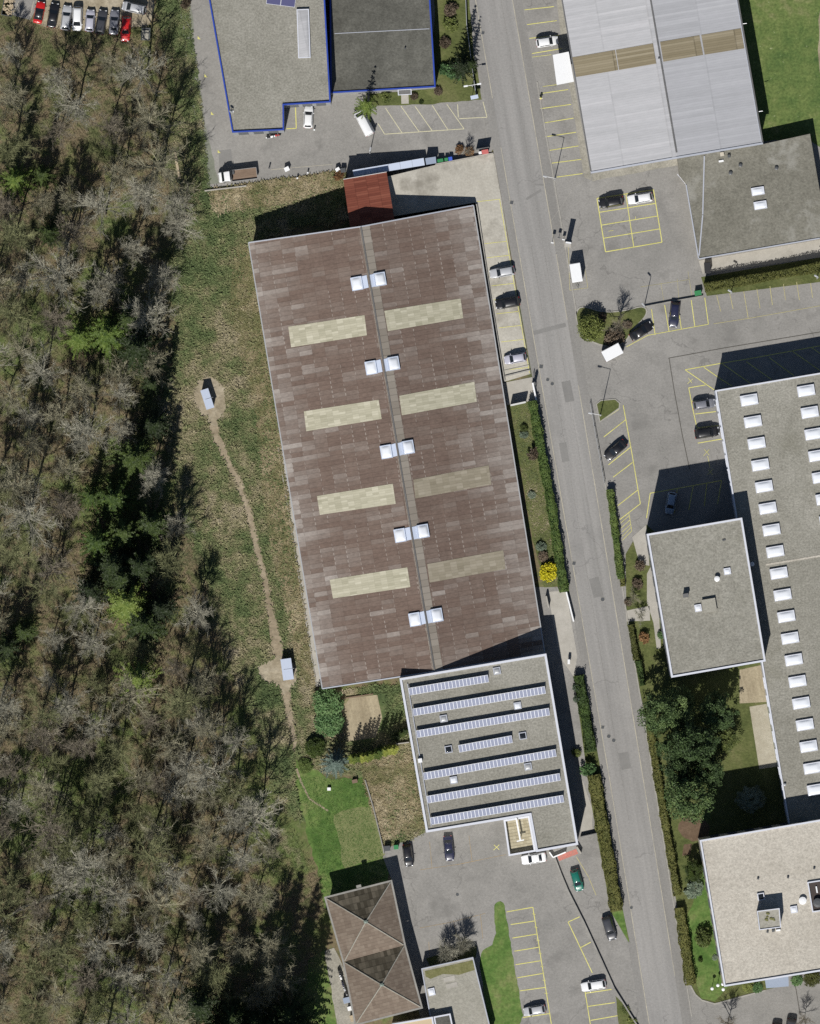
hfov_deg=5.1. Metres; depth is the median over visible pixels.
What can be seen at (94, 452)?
undergrowth
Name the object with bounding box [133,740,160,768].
bare tree
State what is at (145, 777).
bare tree
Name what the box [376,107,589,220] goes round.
yard seams
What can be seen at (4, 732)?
bare tree
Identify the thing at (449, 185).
concrete deck
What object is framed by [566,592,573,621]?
passage wall
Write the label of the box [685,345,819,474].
factory bay lines
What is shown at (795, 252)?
terrace path
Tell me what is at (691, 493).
office bay lines
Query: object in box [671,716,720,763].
deciduous tree
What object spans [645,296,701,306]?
boundary wall
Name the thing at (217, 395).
clearing
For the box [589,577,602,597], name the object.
road patch
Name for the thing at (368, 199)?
red roofed annex
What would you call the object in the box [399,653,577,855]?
solar roof building
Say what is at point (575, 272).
box trailer
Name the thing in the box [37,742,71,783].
bare tree
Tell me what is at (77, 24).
parked car
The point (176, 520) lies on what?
bare tree
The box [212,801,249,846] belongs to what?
bare tree
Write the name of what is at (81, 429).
bare tree
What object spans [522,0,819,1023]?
estate asphalt
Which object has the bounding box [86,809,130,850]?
bare tree
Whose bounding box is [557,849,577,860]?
red ramp paint
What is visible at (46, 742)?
bare tree
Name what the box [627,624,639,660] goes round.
hedge
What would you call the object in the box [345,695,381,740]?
sand court
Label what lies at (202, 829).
bare tree
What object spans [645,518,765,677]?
office block
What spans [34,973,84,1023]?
bare tree
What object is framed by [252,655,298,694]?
clearing
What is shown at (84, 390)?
bare tree
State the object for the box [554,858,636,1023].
ramp wall
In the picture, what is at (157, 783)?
bare tree
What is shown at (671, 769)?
pine tree
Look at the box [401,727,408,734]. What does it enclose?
columnar thuja
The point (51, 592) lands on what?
bare tree
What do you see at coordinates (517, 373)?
deck step
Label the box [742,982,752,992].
shrub
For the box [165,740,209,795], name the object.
bare tree
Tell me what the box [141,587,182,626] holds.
fir tree
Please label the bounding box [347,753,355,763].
columnar thuja
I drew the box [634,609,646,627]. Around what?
bare tree
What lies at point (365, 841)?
dry lawn
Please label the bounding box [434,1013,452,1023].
dark roofed annex
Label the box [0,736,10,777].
bare tree
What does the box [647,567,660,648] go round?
office side path
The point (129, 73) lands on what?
bare tree
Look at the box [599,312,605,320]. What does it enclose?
shrub
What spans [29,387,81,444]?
bare tree
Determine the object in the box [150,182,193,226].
bare tree
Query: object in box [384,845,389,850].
waste bin
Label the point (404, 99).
porch path
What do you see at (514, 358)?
parked car
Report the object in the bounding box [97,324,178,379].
fir tree
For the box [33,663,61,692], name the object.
bare tree
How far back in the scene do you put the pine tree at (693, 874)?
1696.30 m
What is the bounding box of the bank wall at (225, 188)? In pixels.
[205,185,245,190]
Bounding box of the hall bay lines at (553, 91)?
[524,6,582,176]
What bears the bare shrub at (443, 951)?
on the yard at (425, 897)
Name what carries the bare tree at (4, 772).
on the ground at (326, 938)
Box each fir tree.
[0,163,36,204]
[0,628,30,670]
[8,615,42,644]
[26,162,61,192]
[33,216,67,248]
[58,315,97,359]
[70,564,109,618]
[74,479,106,511]
[77,516,124,564]
[85,307,125,368]
[89,540,139,592]
[91,472,139,520]
[95,509,149,555]
[96,557,143,604]
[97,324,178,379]
[100,580,153,628]
[102,427,164,488]
[107,294,156,335]
[112,541,167,596]
[112,656,164,706]
[119,594,178,658]
[131,406,174,444]
[131,496,177,552]
[139,371,165,399]
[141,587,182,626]
[170,978,228,1023]
[189,1012,223,1023]
[213,985,251,1023]
[218,1015,271,1023]
[269,983,315,1023]
[272,1004,325,1023]
[291,1010,315,1023]
[353,93,376,122]
[449,52,476,85]
[466,55,477,73]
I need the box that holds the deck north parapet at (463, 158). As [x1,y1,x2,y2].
[435,153,492,164]
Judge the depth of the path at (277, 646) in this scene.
1703.76 m
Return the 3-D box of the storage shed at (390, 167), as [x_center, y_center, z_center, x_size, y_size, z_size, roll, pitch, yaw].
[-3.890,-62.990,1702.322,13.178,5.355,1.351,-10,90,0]
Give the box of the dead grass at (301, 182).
[208,167,346,216]
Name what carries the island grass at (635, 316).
on the island kerb at (611, 312)
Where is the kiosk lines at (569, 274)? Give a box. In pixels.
[568,247,587,289]
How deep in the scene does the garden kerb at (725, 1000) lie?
1699.85 m
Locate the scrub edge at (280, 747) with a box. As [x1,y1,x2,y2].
[244,696,302,824]
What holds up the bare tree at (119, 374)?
on the ground at (326, 938)
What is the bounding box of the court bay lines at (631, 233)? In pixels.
[596,189,661,251]
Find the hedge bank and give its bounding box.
[701,258,819,295]
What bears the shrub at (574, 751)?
on the yard at (425, 897)
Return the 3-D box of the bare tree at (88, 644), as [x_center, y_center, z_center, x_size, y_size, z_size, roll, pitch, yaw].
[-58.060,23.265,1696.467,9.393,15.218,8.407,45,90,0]
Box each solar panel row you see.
[408,675,488,694]
[412,686,545,715]
[416,708,549,737]
[423,749,556,779]
[427,773,560,802]
[430,795,563,824]
[458,735,512,752]
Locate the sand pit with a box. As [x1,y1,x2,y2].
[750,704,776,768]
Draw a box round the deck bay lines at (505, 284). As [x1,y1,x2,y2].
[477,199,529,372]
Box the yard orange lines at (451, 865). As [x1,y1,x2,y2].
[421,838,505,957]
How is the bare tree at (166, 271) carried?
on the ground at (326, 938)
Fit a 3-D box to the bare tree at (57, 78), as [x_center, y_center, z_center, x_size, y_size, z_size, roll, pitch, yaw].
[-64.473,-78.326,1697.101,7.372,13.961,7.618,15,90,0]
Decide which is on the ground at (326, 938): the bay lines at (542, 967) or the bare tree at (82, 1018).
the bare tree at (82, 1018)
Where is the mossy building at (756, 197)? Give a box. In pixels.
[677,134,819,258]
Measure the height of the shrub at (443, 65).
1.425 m
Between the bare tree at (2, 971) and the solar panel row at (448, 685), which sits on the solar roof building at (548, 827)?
the solar panel row at (448, 685)
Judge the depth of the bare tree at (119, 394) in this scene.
1694.64 m
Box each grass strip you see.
[241,247,319,687]
[480,901,522,1023]
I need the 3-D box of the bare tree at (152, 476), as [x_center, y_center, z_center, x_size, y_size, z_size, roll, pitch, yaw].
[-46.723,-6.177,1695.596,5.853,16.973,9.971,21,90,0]
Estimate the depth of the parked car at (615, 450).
1698.97 m
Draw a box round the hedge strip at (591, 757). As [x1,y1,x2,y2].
[574,674,628,940]
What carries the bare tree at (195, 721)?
on the ground at (326, 938)
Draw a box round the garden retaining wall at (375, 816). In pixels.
[365,780,383,853]
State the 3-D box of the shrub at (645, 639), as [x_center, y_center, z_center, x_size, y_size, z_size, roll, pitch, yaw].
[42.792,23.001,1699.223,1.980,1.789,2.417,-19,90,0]
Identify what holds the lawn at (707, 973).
on the office garden at (741, 770)
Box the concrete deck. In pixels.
[388,154,529,381]
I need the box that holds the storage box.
[343,996,349,1003]
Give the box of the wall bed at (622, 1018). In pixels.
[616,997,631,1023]
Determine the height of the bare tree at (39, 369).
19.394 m
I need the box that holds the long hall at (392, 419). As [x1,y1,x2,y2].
[248,205,544,688]
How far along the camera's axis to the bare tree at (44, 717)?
1690.89 m
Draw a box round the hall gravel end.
[591,159,677,180]
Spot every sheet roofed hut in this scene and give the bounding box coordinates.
[201,388,213,409]
[280,658,293,680]
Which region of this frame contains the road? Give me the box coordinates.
[476,0,681,1023]
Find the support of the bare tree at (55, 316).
on the ground at (326, 938)
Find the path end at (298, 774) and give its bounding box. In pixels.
[295,768,327,811]
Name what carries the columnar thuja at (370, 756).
on the meadow
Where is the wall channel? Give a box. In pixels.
[280,448,320,686]
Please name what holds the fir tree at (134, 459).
on the ground at (326, 938)
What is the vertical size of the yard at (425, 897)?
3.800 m
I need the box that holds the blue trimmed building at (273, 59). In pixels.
[209,0,330,134]
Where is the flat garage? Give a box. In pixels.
[421,957,489,1023]
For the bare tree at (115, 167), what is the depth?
1693.03 m
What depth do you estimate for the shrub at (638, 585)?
1699.19 m
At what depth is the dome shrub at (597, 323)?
1697.09 m
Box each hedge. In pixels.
[528,400,568,592]
[573,674,596,752]
[587,774,623,911]
[606,489,624,578]
[620,564,625,586]
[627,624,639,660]
[634,660,645,685]
[646,726,681,896]
[674,906,696,985]
[704,262,819,291]
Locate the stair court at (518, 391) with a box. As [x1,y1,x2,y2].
[503,377,534,404]
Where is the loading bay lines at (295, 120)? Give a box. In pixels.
[286,107,296,128]
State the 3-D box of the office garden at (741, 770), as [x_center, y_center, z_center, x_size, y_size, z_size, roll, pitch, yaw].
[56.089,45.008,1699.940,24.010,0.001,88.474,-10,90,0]
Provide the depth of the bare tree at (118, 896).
1691.96 m
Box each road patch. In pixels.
[526,189,540,199]
[531,323,565,334]
[559,442,568,461]
[561,380,573,402]
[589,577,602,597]
[619,752,630,769]
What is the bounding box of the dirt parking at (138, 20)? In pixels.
[32,0,153,31]
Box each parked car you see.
[33,1,45,23]
[47,2,59,27]
[60,5,71,30]
[71,6,82,30]
[85,9,95,31]
[95,9,107,34]
[109,10,119,34]
[120,16,130,41]
[122,1,146,14]
[303,106,313,128]
[402,844,413,866]
[443,835,454,860]
[489,265,514,278]
[495,296,519,308]
[504,352,526,364]
[521,852,546,864]
[523,1004,545,1016]
[536,35,558,47]
[570,868,583,891]
[581,979,606,991]
[598,195,623,208]
[602,915,616,940]
[604,439,627,460]
[627,192,652,204]
[629,321,653,340]
[665,491,676,513]
[668,302,679,327]
[692,398,714,409]
[694,426,719,438]
[786,1018,796,1023]
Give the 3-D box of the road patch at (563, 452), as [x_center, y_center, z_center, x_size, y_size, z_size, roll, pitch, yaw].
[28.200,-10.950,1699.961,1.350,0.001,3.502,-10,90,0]
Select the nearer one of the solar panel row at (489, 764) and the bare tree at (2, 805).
the solar panel row at (489, 764)
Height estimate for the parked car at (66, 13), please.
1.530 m
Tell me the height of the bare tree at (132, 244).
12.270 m
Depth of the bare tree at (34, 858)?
1695.60 m
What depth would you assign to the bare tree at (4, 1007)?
1696.01 m
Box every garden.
[370,0,481,105]
[509,402,566,586]
[626,525,786,1002]
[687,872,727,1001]
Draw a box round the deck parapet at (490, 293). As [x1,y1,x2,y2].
[476,204,504,380]
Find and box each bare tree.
[0,39,25,68]
[0,75,37,121]
[0,118,40,170]
[0,191,29,231]
[0,212,46,267]
[0,268,18,313]
[0,288,41,341]
[0,328,42,372]
[0,341,15,365]
[0,374,35,416]
[0,457,48,514]
[0,472,63,554]
[0,476,15,522]
[0,518,13,553]
[0,529,50,589]
[0,573,15,601]
[0,609,13,633]
[0,664,14,680]
[0,683,27,735]
[0,715,24,754]
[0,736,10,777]
[0,749,34,790]
[0,777,39,826]
[0,786,9,809]
[0,803,21,842]
[0,834,13,890]
[0,860,40,906]
[0,885,30,944]
[0,924,18,967]
[0,963,15,983]
[0,992,16,1020]
[6,911,34,949]
[7,395,46,439]
[7,983,53,1023]
[8,259,33,295]
[8,943,52,993]
[11,238,93,312]
[13,842,44,874]
[15,338,72,394]
[15,884,58,939]
[16,429,54,472]
[16,688,66,740]
[16,714,73,762]
[19,564,66,615]
[19,790,79,862]
[20,766,71,818]
[23,187,58,225]
[26,911,71,956]
[27,545,79,597]
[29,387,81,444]
[31,785,84,834]
[32,851,75,885]
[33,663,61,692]
[33,931,92,979]
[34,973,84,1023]
[37,489,85,539]
[37,625,69,656]
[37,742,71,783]
[38,300,76,345]
[39,116,78,150]
[40,866,87,910]
[41,66,75,103]
[44,453,87,487]
[45,680,93,737]
[49,817,104,866]
[52,77,101,128]
[52,175,92,217]
[52,198,98,257]
[55,576,113,631]
[55,732,99,761]
[55,895,108,946]
[56,832,108,900]
[56,956,110,1002]
[58,394,116,462]
[59,364,102,413]
[64,1002,104,1023]
[65,623,117,663]
[72,179,133,237]
[73,910,132,970]
[74,702,123,743]
[74,787,111,829]
[75,266,119,310]
[79,667,117,710]
[81,750,119,804]
[82,981,127,1023]
[84,828,131,890]
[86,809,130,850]
[86,858,139,924]
[87,1011,123,1023]
[89,107,128,150]
[90,664,164,730]
[94,50,124,81]
[95,259,129,303]
[96,732,141,780]
[98,351,133,388]
[98,376,139,420]
[99,957,155,1008]
[100,144,140,190]
[104,416,139,452]
[105,903,138,935]
[105,996,154,1023]
[110,826,181,892]
[112,44,168,99]
[115,171,176,216]
[115,798,152,837]
[116,235,153,269]
[116,288,179,339]
[117,129,201,196]
[117,755,158,798]
[119,634,158,669]
[119,865,143,891]
[120,335,172,388]
[121,88,185,147]
[129,977,160,1011]
[130,881,189,933]
[132,919,174,963]
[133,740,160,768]
[134,986,197,1023]
[135,707,168,736]
[136,758,183,797]
[137,810,180,855]
[138,452,170,500]
[141,261,181,304]
[144,953,186,992]
[148,719,206,770]
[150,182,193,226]
[150,532,202,588]
[152,847,193,902]
[155,674,220,728]
[157,776,196,811]
[159,505,196,540]
[160,208,204,249]
[160,653,192,685]
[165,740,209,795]
[166,842,193,862]
[170,703,224,746]
[173,587,214,636]
[177,876,207,912]
[179,739,247,802]
[181,656,229,705]
[181,807,216,843]
[181,944,246,1007]
[182,629,209,661]
[182,902,207,932]
[183,926,220,980]
[187,707,236,754]
[190,783,222,814]
[191,827,231,862]
[193,863,243,914]
[198,758,255,811]
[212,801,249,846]
[213,727,258,767]
[213,788,285,853]
[216,927,255,966]
[220,844,267,871]
[235,878,277,921]
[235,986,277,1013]
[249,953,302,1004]
[250,923,295,967]
[254,836,283,869]
[457,144,473,157]
[602,312,628,333]
[627,586,641,604]
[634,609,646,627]
[717,1014,737,1023]
[797,1013,814,1023]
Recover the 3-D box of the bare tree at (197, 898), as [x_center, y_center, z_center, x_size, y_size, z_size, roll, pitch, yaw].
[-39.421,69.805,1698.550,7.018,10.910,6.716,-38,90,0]
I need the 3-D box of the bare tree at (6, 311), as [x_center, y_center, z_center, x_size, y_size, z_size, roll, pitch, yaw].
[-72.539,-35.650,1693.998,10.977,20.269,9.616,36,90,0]
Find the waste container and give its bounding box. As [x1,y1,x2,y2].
[704,262,710,272]
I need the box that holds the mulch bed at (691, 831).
[678,817,709,841]
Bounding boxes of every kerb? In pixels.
[278,448,316,686]
[537,82,691,1015]
[576,306,646,346]
[596,399,619,421]
[690,985,765,1003]
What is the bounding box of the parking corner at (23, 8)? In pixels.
[9,0,35,19]
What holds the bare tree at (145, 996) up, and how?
on the ground at (326, 938)
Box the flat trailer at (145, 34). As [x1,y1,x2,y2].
[141,28,150,40]
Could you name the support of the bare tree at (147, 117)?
on the ground at (326, 938)
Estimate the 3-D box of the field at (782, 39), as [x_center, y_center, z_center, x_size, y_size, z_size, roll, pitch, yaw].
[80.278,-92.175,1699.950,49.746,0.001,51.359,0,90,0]
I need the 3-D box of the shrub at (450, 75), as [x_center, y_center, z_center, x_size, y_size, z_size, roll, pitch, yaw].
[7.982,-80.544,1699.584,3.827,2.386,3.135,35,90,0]
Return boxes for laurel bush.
[297,758,313,773]
[305,737,325,757]
[311,687,343,717]
[313,711,344,736]
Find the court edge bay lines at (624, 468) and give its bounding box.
[604,405,640,531]
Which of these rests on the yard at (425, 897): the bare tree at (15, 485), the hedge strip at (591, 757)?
the hedge strip at (591, 757)
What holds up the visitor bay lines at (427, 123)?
on the yard at (337, 137)
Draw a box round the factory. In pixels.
[714,373,819,823]
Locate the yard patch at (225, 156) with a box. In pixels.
[219,149,231,167]
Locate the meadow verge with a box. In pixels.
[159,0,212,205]
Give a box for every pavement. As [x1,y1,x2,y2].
[469,0,648,1023]
[513,0,690,1023]
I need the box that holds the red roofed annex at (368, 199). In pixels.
[343,171,393,226]
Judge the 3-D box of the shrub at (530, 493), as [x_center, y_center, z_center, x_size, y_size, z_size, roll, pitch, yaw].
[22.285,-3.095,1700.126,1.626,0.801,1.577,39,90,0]
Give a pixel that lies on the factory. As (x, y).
(770, 433)
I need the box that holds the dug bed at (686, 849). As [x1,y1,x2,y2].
[682,844,691,855]
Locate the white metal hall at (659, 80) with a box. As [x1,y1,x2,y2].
[553,0,762,173]
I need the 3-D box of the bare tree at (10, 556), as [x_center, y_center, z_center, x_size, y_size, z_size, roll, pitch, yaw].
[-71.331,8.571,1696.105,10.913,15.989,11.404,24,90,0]
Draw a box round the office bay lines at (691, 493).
[646,480,721,517]
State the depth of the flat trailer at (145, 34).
1702.87 m
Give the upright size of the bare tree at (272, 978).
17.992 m
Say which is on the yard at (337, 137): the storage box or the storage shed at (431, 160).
the storage shed at (431, 160)
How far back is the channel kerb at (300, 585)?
1703.58 m
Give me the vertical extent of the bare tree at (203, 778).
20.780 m
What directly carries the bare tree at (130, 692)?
on the ground at (326, 938)
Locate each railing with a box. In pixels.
[466,15,475,92]
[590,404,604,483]
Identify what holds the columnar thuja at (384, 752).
on the meadow
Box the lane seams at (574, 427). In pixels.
[501,2,628,817]
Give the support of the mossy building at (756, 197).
on the estate asphalt
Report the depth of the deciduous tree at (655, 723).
1690.09 m
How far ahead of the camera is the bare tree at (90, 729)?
1694.14 m
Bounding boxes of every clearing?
[191,374,230,425]
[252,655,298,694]
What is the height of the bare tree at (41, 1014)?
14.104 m
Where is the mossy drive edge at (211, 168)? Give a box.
[182,4,218,183]
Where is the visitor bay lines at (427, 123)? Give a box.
[378,102,486,133]
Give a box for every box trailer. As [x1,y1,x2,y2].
[569,263,582,287]
[601,343,625,361]
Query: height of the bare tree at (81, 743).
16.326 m
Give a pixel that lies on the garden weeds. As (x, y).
(530, 478)
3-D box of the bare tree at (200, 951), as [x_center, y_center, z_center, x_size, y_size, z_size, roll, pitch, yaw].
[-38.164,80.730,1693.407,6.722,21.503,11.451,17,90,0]
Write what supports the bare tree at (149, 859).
on the ground at (326, 938)
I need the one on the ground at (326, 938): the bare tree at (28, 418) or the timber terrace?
the bare tree at (28, 418)
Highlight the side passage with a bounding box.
[579,772,592,832]
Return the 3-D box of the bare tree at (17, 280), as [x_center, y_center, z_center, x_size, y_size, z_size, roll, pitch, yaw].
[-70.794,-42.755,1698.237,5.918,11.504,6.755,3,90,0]
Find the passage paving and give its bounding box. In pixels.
[548,591,576,675]
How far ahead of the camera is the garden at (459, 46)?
1700.59 m
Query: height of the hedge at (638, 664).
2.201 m
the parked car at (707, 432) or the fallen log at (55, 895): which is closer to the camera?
the parked car at (707, 432)
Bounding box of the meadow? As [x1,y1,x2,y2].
[160,188,424,843]
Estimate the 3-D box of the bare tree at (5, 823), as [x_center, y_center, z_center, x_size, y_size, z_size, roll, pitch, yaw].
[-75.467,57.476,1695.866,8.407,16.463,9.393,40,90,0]
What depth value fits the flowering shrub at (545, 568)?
1698.99 m
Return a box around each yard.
[178,0,492,187]
[383,587,640,1023]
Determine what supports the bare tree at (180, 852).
on the ground at (326, 938)
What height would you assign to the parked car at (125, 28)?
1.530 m
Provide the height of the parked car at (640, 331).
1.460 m
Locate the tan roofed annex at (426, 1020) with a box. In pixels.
[392,1016,433,1023]
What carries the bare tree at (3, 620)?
on the ground at (326, 938)
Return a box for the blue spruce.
[319,748,348,777]
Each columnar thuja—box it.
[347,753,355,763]
[354,752,360,762]
[358,752,365,762]
[363,750,369,762]
[366,750,373,760]
[373,750,380,759]
[374,746,382,757]
[382,746,388,756]
[385,744,391,754]
[390,744,399,754]
[393,732,399,740]
[397,730,404,737]
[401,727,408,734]
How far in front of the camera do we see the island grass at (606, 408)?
1699.87 m
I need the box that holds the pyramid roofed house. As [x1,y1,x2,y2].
[324,880,422,1023]
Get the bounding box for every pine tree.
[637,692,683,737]
[654,728,688,761]
[658,754,696,787]
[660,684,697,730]
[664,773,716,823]
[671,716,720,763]
[681,859,704,882]
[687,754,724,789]
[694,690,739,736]
[711,726,742,756]
[734,785,765,813]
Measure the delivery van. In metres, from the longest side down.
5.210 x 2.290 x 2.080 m
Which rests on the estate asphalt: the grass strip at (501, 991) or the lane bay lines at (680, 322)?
the lane bay lines at (680, 322)
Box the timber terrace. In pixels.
[740,665,766,702]
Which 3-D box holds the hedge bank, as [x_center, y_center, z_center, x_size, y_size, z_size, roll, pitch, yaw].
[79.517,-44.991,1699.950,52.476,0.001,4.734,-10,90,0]
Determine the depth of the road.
1699.97 m
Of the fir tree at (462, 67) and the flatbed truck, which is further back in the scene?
the flatbed truck
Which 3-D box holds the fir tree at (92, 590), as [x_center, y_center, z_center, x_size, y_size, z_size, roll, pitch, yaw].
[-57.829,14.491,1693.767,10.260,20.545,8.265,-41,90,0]
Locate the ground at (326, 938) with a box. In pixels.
[0,0,569,1023]
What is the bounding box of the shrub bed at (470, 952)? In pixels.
[426,945,476,965]
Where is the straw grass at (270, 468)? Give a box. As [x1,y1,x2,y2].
[227,243,315,686]
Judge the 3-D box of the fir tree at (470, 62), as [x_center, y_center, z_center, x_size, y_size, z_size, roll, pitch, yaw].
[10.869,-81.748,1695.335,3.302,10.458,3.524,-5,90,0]
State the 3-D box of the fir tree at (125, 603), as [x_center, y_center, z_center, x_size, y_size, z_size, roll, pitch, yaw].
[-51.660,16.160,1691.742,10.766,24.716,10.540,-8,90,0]
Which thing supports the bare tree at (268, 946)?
on the ground at (326, 938)
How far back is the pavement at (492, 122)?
1699.97 m
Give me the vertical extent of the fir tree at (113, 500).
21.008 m
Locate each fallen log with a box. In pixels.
[3,894,59,920]
[174,152,180,178]
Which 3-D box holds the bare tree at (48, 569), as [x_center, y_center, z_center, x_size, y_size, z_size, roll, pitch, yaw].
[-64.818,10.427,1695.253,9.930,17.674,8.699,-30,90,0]
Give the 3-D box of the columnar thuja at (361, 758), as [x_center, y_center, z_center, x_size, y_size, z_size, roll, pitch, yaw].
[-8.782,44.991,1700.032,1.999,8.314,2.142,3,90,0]
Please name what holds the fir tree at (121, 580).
on the ground at (326, 938)
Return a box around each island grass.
[577,307,645,344]
[597,400,618,420]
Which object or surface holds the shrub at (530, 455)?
on the hall side garden at (528, 486)
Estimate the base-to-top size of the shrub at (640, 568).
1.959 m
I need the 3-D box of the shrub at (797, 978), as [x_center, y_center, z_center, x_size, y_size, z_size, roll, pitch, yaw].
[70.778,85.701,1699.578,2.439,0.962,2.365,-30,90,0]
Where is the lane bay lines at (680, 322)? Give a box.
[626,298,708,346]
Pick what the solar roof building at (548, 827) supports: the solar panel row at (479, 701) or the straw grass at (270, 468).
the solar panel row at (479, 701)
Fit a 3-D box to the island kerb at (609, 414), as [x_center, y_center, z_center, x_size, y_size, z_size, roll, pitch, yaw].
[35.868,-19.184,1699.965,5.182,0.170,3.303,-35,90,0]
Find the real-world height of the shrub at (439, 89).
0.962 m
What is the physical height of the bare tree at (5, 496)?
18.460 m
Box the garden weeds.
[509,402,556,585]
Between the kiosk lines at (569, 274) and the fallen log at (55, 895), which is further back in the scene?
the fallen log at (55, 895)
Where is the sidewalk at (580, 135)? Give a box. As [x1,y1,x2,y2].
[557,0,590,179]
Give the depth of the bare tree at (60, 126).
1696.84 m
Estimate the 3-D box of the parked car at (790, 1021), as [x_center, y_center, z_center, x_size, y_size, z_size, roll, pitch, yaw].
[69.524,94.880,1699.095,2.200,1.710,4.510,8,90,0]
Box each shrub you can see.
[180,0,190,8]
[333,170,343,180]
[380,91,390,103]
[410,92,417,99]
[434,86,442,95]
[437,62,446,74]
[437,937,460,963]
[439,36,450,48]
[443,17,457,32]
[444,2,458,16]
[444,63,461,80]
[452,932,474,955]
[455,144,463,154]
[464,146,473,156]
[519,424,527,431]
[519,431,528,438]
[527,447,539,460]
[527,491,535,498]
[535,542,546,550]
[537,551,548,562]
[539,561,556,582]
[571,748,581,756]
[573,695,579,702]
[577,314,604,341]
[579,762,595,776]
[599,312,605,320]
[604,329,624,345]
[621,1005,629,1014]
[622,320,632,328]
[624,598,631,606]
[627,1017,637,1023]
[632,578,642,589]
[634,560,645,571]
[638,632,649,644]
[657,631,662,638]
[683,879,703,898]
[694,927,711,947]
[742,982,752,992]
[752,982,762,993]
[790,975,802,986]
[803,972,819,986]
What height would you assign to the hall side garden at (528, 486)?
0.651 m
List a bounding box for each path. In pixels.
[206,419,297,753]
[401,95,408,103]
[626,606,649,620]
[632,525,648,565]
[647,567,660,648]
[699,239,819,273]
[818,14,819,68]
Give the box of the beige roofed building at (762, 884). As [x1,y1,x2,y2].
[698,819,819,987]
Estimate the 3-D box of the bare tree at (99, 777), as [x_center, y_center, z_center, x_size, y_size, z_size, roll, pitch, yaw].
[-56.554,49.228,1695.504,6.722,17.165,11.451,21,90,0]
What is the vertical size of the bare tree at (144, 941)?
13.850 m
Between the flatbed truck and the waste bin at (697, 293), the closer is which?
the waste bin at (697, 293)
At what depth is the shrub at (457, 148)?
1700.05 m
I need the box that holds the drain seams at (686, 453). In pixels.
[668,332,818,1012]
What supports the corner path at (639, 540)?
on the office garden at (741, 770)
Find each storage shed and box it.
[353,158,424,176]
[425,157,435,164]
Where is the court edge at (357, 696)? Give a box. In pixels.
[340,694,372,698]
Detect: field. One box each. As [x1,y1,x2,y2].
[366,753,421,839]
[739,0,819,146]
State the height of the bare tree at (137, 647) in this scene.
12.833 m
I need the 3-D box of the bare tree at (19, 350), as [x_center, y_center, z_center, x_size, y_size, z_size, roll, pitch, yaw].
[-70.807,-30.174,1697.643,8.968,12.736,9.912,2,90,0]
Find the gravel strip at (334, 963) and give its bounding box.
[325,948,353,1023]
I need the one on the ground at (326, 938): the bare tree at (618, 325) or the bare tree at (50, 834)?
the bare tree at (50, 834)
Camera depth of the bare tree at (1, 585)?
1698.23 m
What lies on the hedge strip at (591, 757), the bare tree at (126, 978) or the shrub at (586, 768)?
the shrub at (586, 768)
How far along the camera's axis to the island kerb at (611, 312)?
1699.88 m
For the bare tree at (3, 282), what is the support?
on the ground at (326, 938)
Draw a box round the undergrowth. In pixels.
[0,0,327,1023]
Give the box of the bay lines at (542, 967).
[507,907,616,1023]
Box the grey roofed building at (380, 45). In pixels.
[330,0,435,94]
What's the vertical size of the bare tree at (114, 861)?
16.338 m
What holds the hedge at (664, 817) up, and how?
on the office garden at (741, 770)
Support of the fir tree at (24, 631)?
on the ground at (326, 938)
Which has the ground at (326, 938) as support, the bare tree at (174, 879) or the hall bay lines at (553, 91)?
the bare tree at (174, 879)
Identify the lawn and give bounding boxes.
[295,759,388,908]
[302,949,335,1023]
[333,807,384,869]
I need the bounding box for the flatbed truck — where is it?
[218,167,257,183]
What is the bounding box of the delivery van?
[354,109,374,136]
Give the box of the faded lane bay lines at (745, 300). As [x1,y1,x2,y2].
[642,274,816,323]
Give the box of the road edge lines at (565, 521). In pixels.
[475,0,674,1023]
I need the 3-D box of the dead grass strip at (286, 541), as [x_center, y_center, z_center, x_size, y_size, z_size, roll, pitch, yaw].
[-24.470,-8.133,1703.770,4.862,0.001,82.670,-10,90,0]
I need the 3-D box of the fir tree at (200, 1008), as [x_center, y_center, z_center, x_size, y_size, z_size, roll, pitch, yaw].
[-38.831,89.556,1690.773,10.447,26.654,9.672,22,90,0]
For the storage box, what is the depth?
1702.67 m
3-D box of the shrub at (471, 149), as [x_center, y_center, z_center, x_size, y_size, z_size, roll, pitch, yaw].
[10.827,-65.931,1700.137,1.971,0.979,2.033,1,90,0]
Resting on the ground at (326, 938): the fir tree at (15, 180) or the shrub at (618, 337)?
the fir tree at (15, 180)
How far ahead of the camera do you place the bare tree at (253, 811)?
1690.52 m
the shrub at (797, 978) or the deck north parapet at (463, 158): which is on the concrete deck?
the deck north parapet at (463, 158)
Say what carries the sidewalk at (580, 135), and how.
on the estate asphalt
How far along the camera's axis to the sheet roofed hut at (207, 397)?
1701.54 m
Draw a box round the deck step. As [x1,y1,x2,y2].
[505,370,529,376]
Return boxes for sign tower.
[564,242,571,247]
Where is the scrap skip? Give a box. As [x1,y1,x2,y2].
[1,0,14,16]
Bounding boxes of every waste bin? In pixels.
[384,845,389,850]
[694,290,701,295]

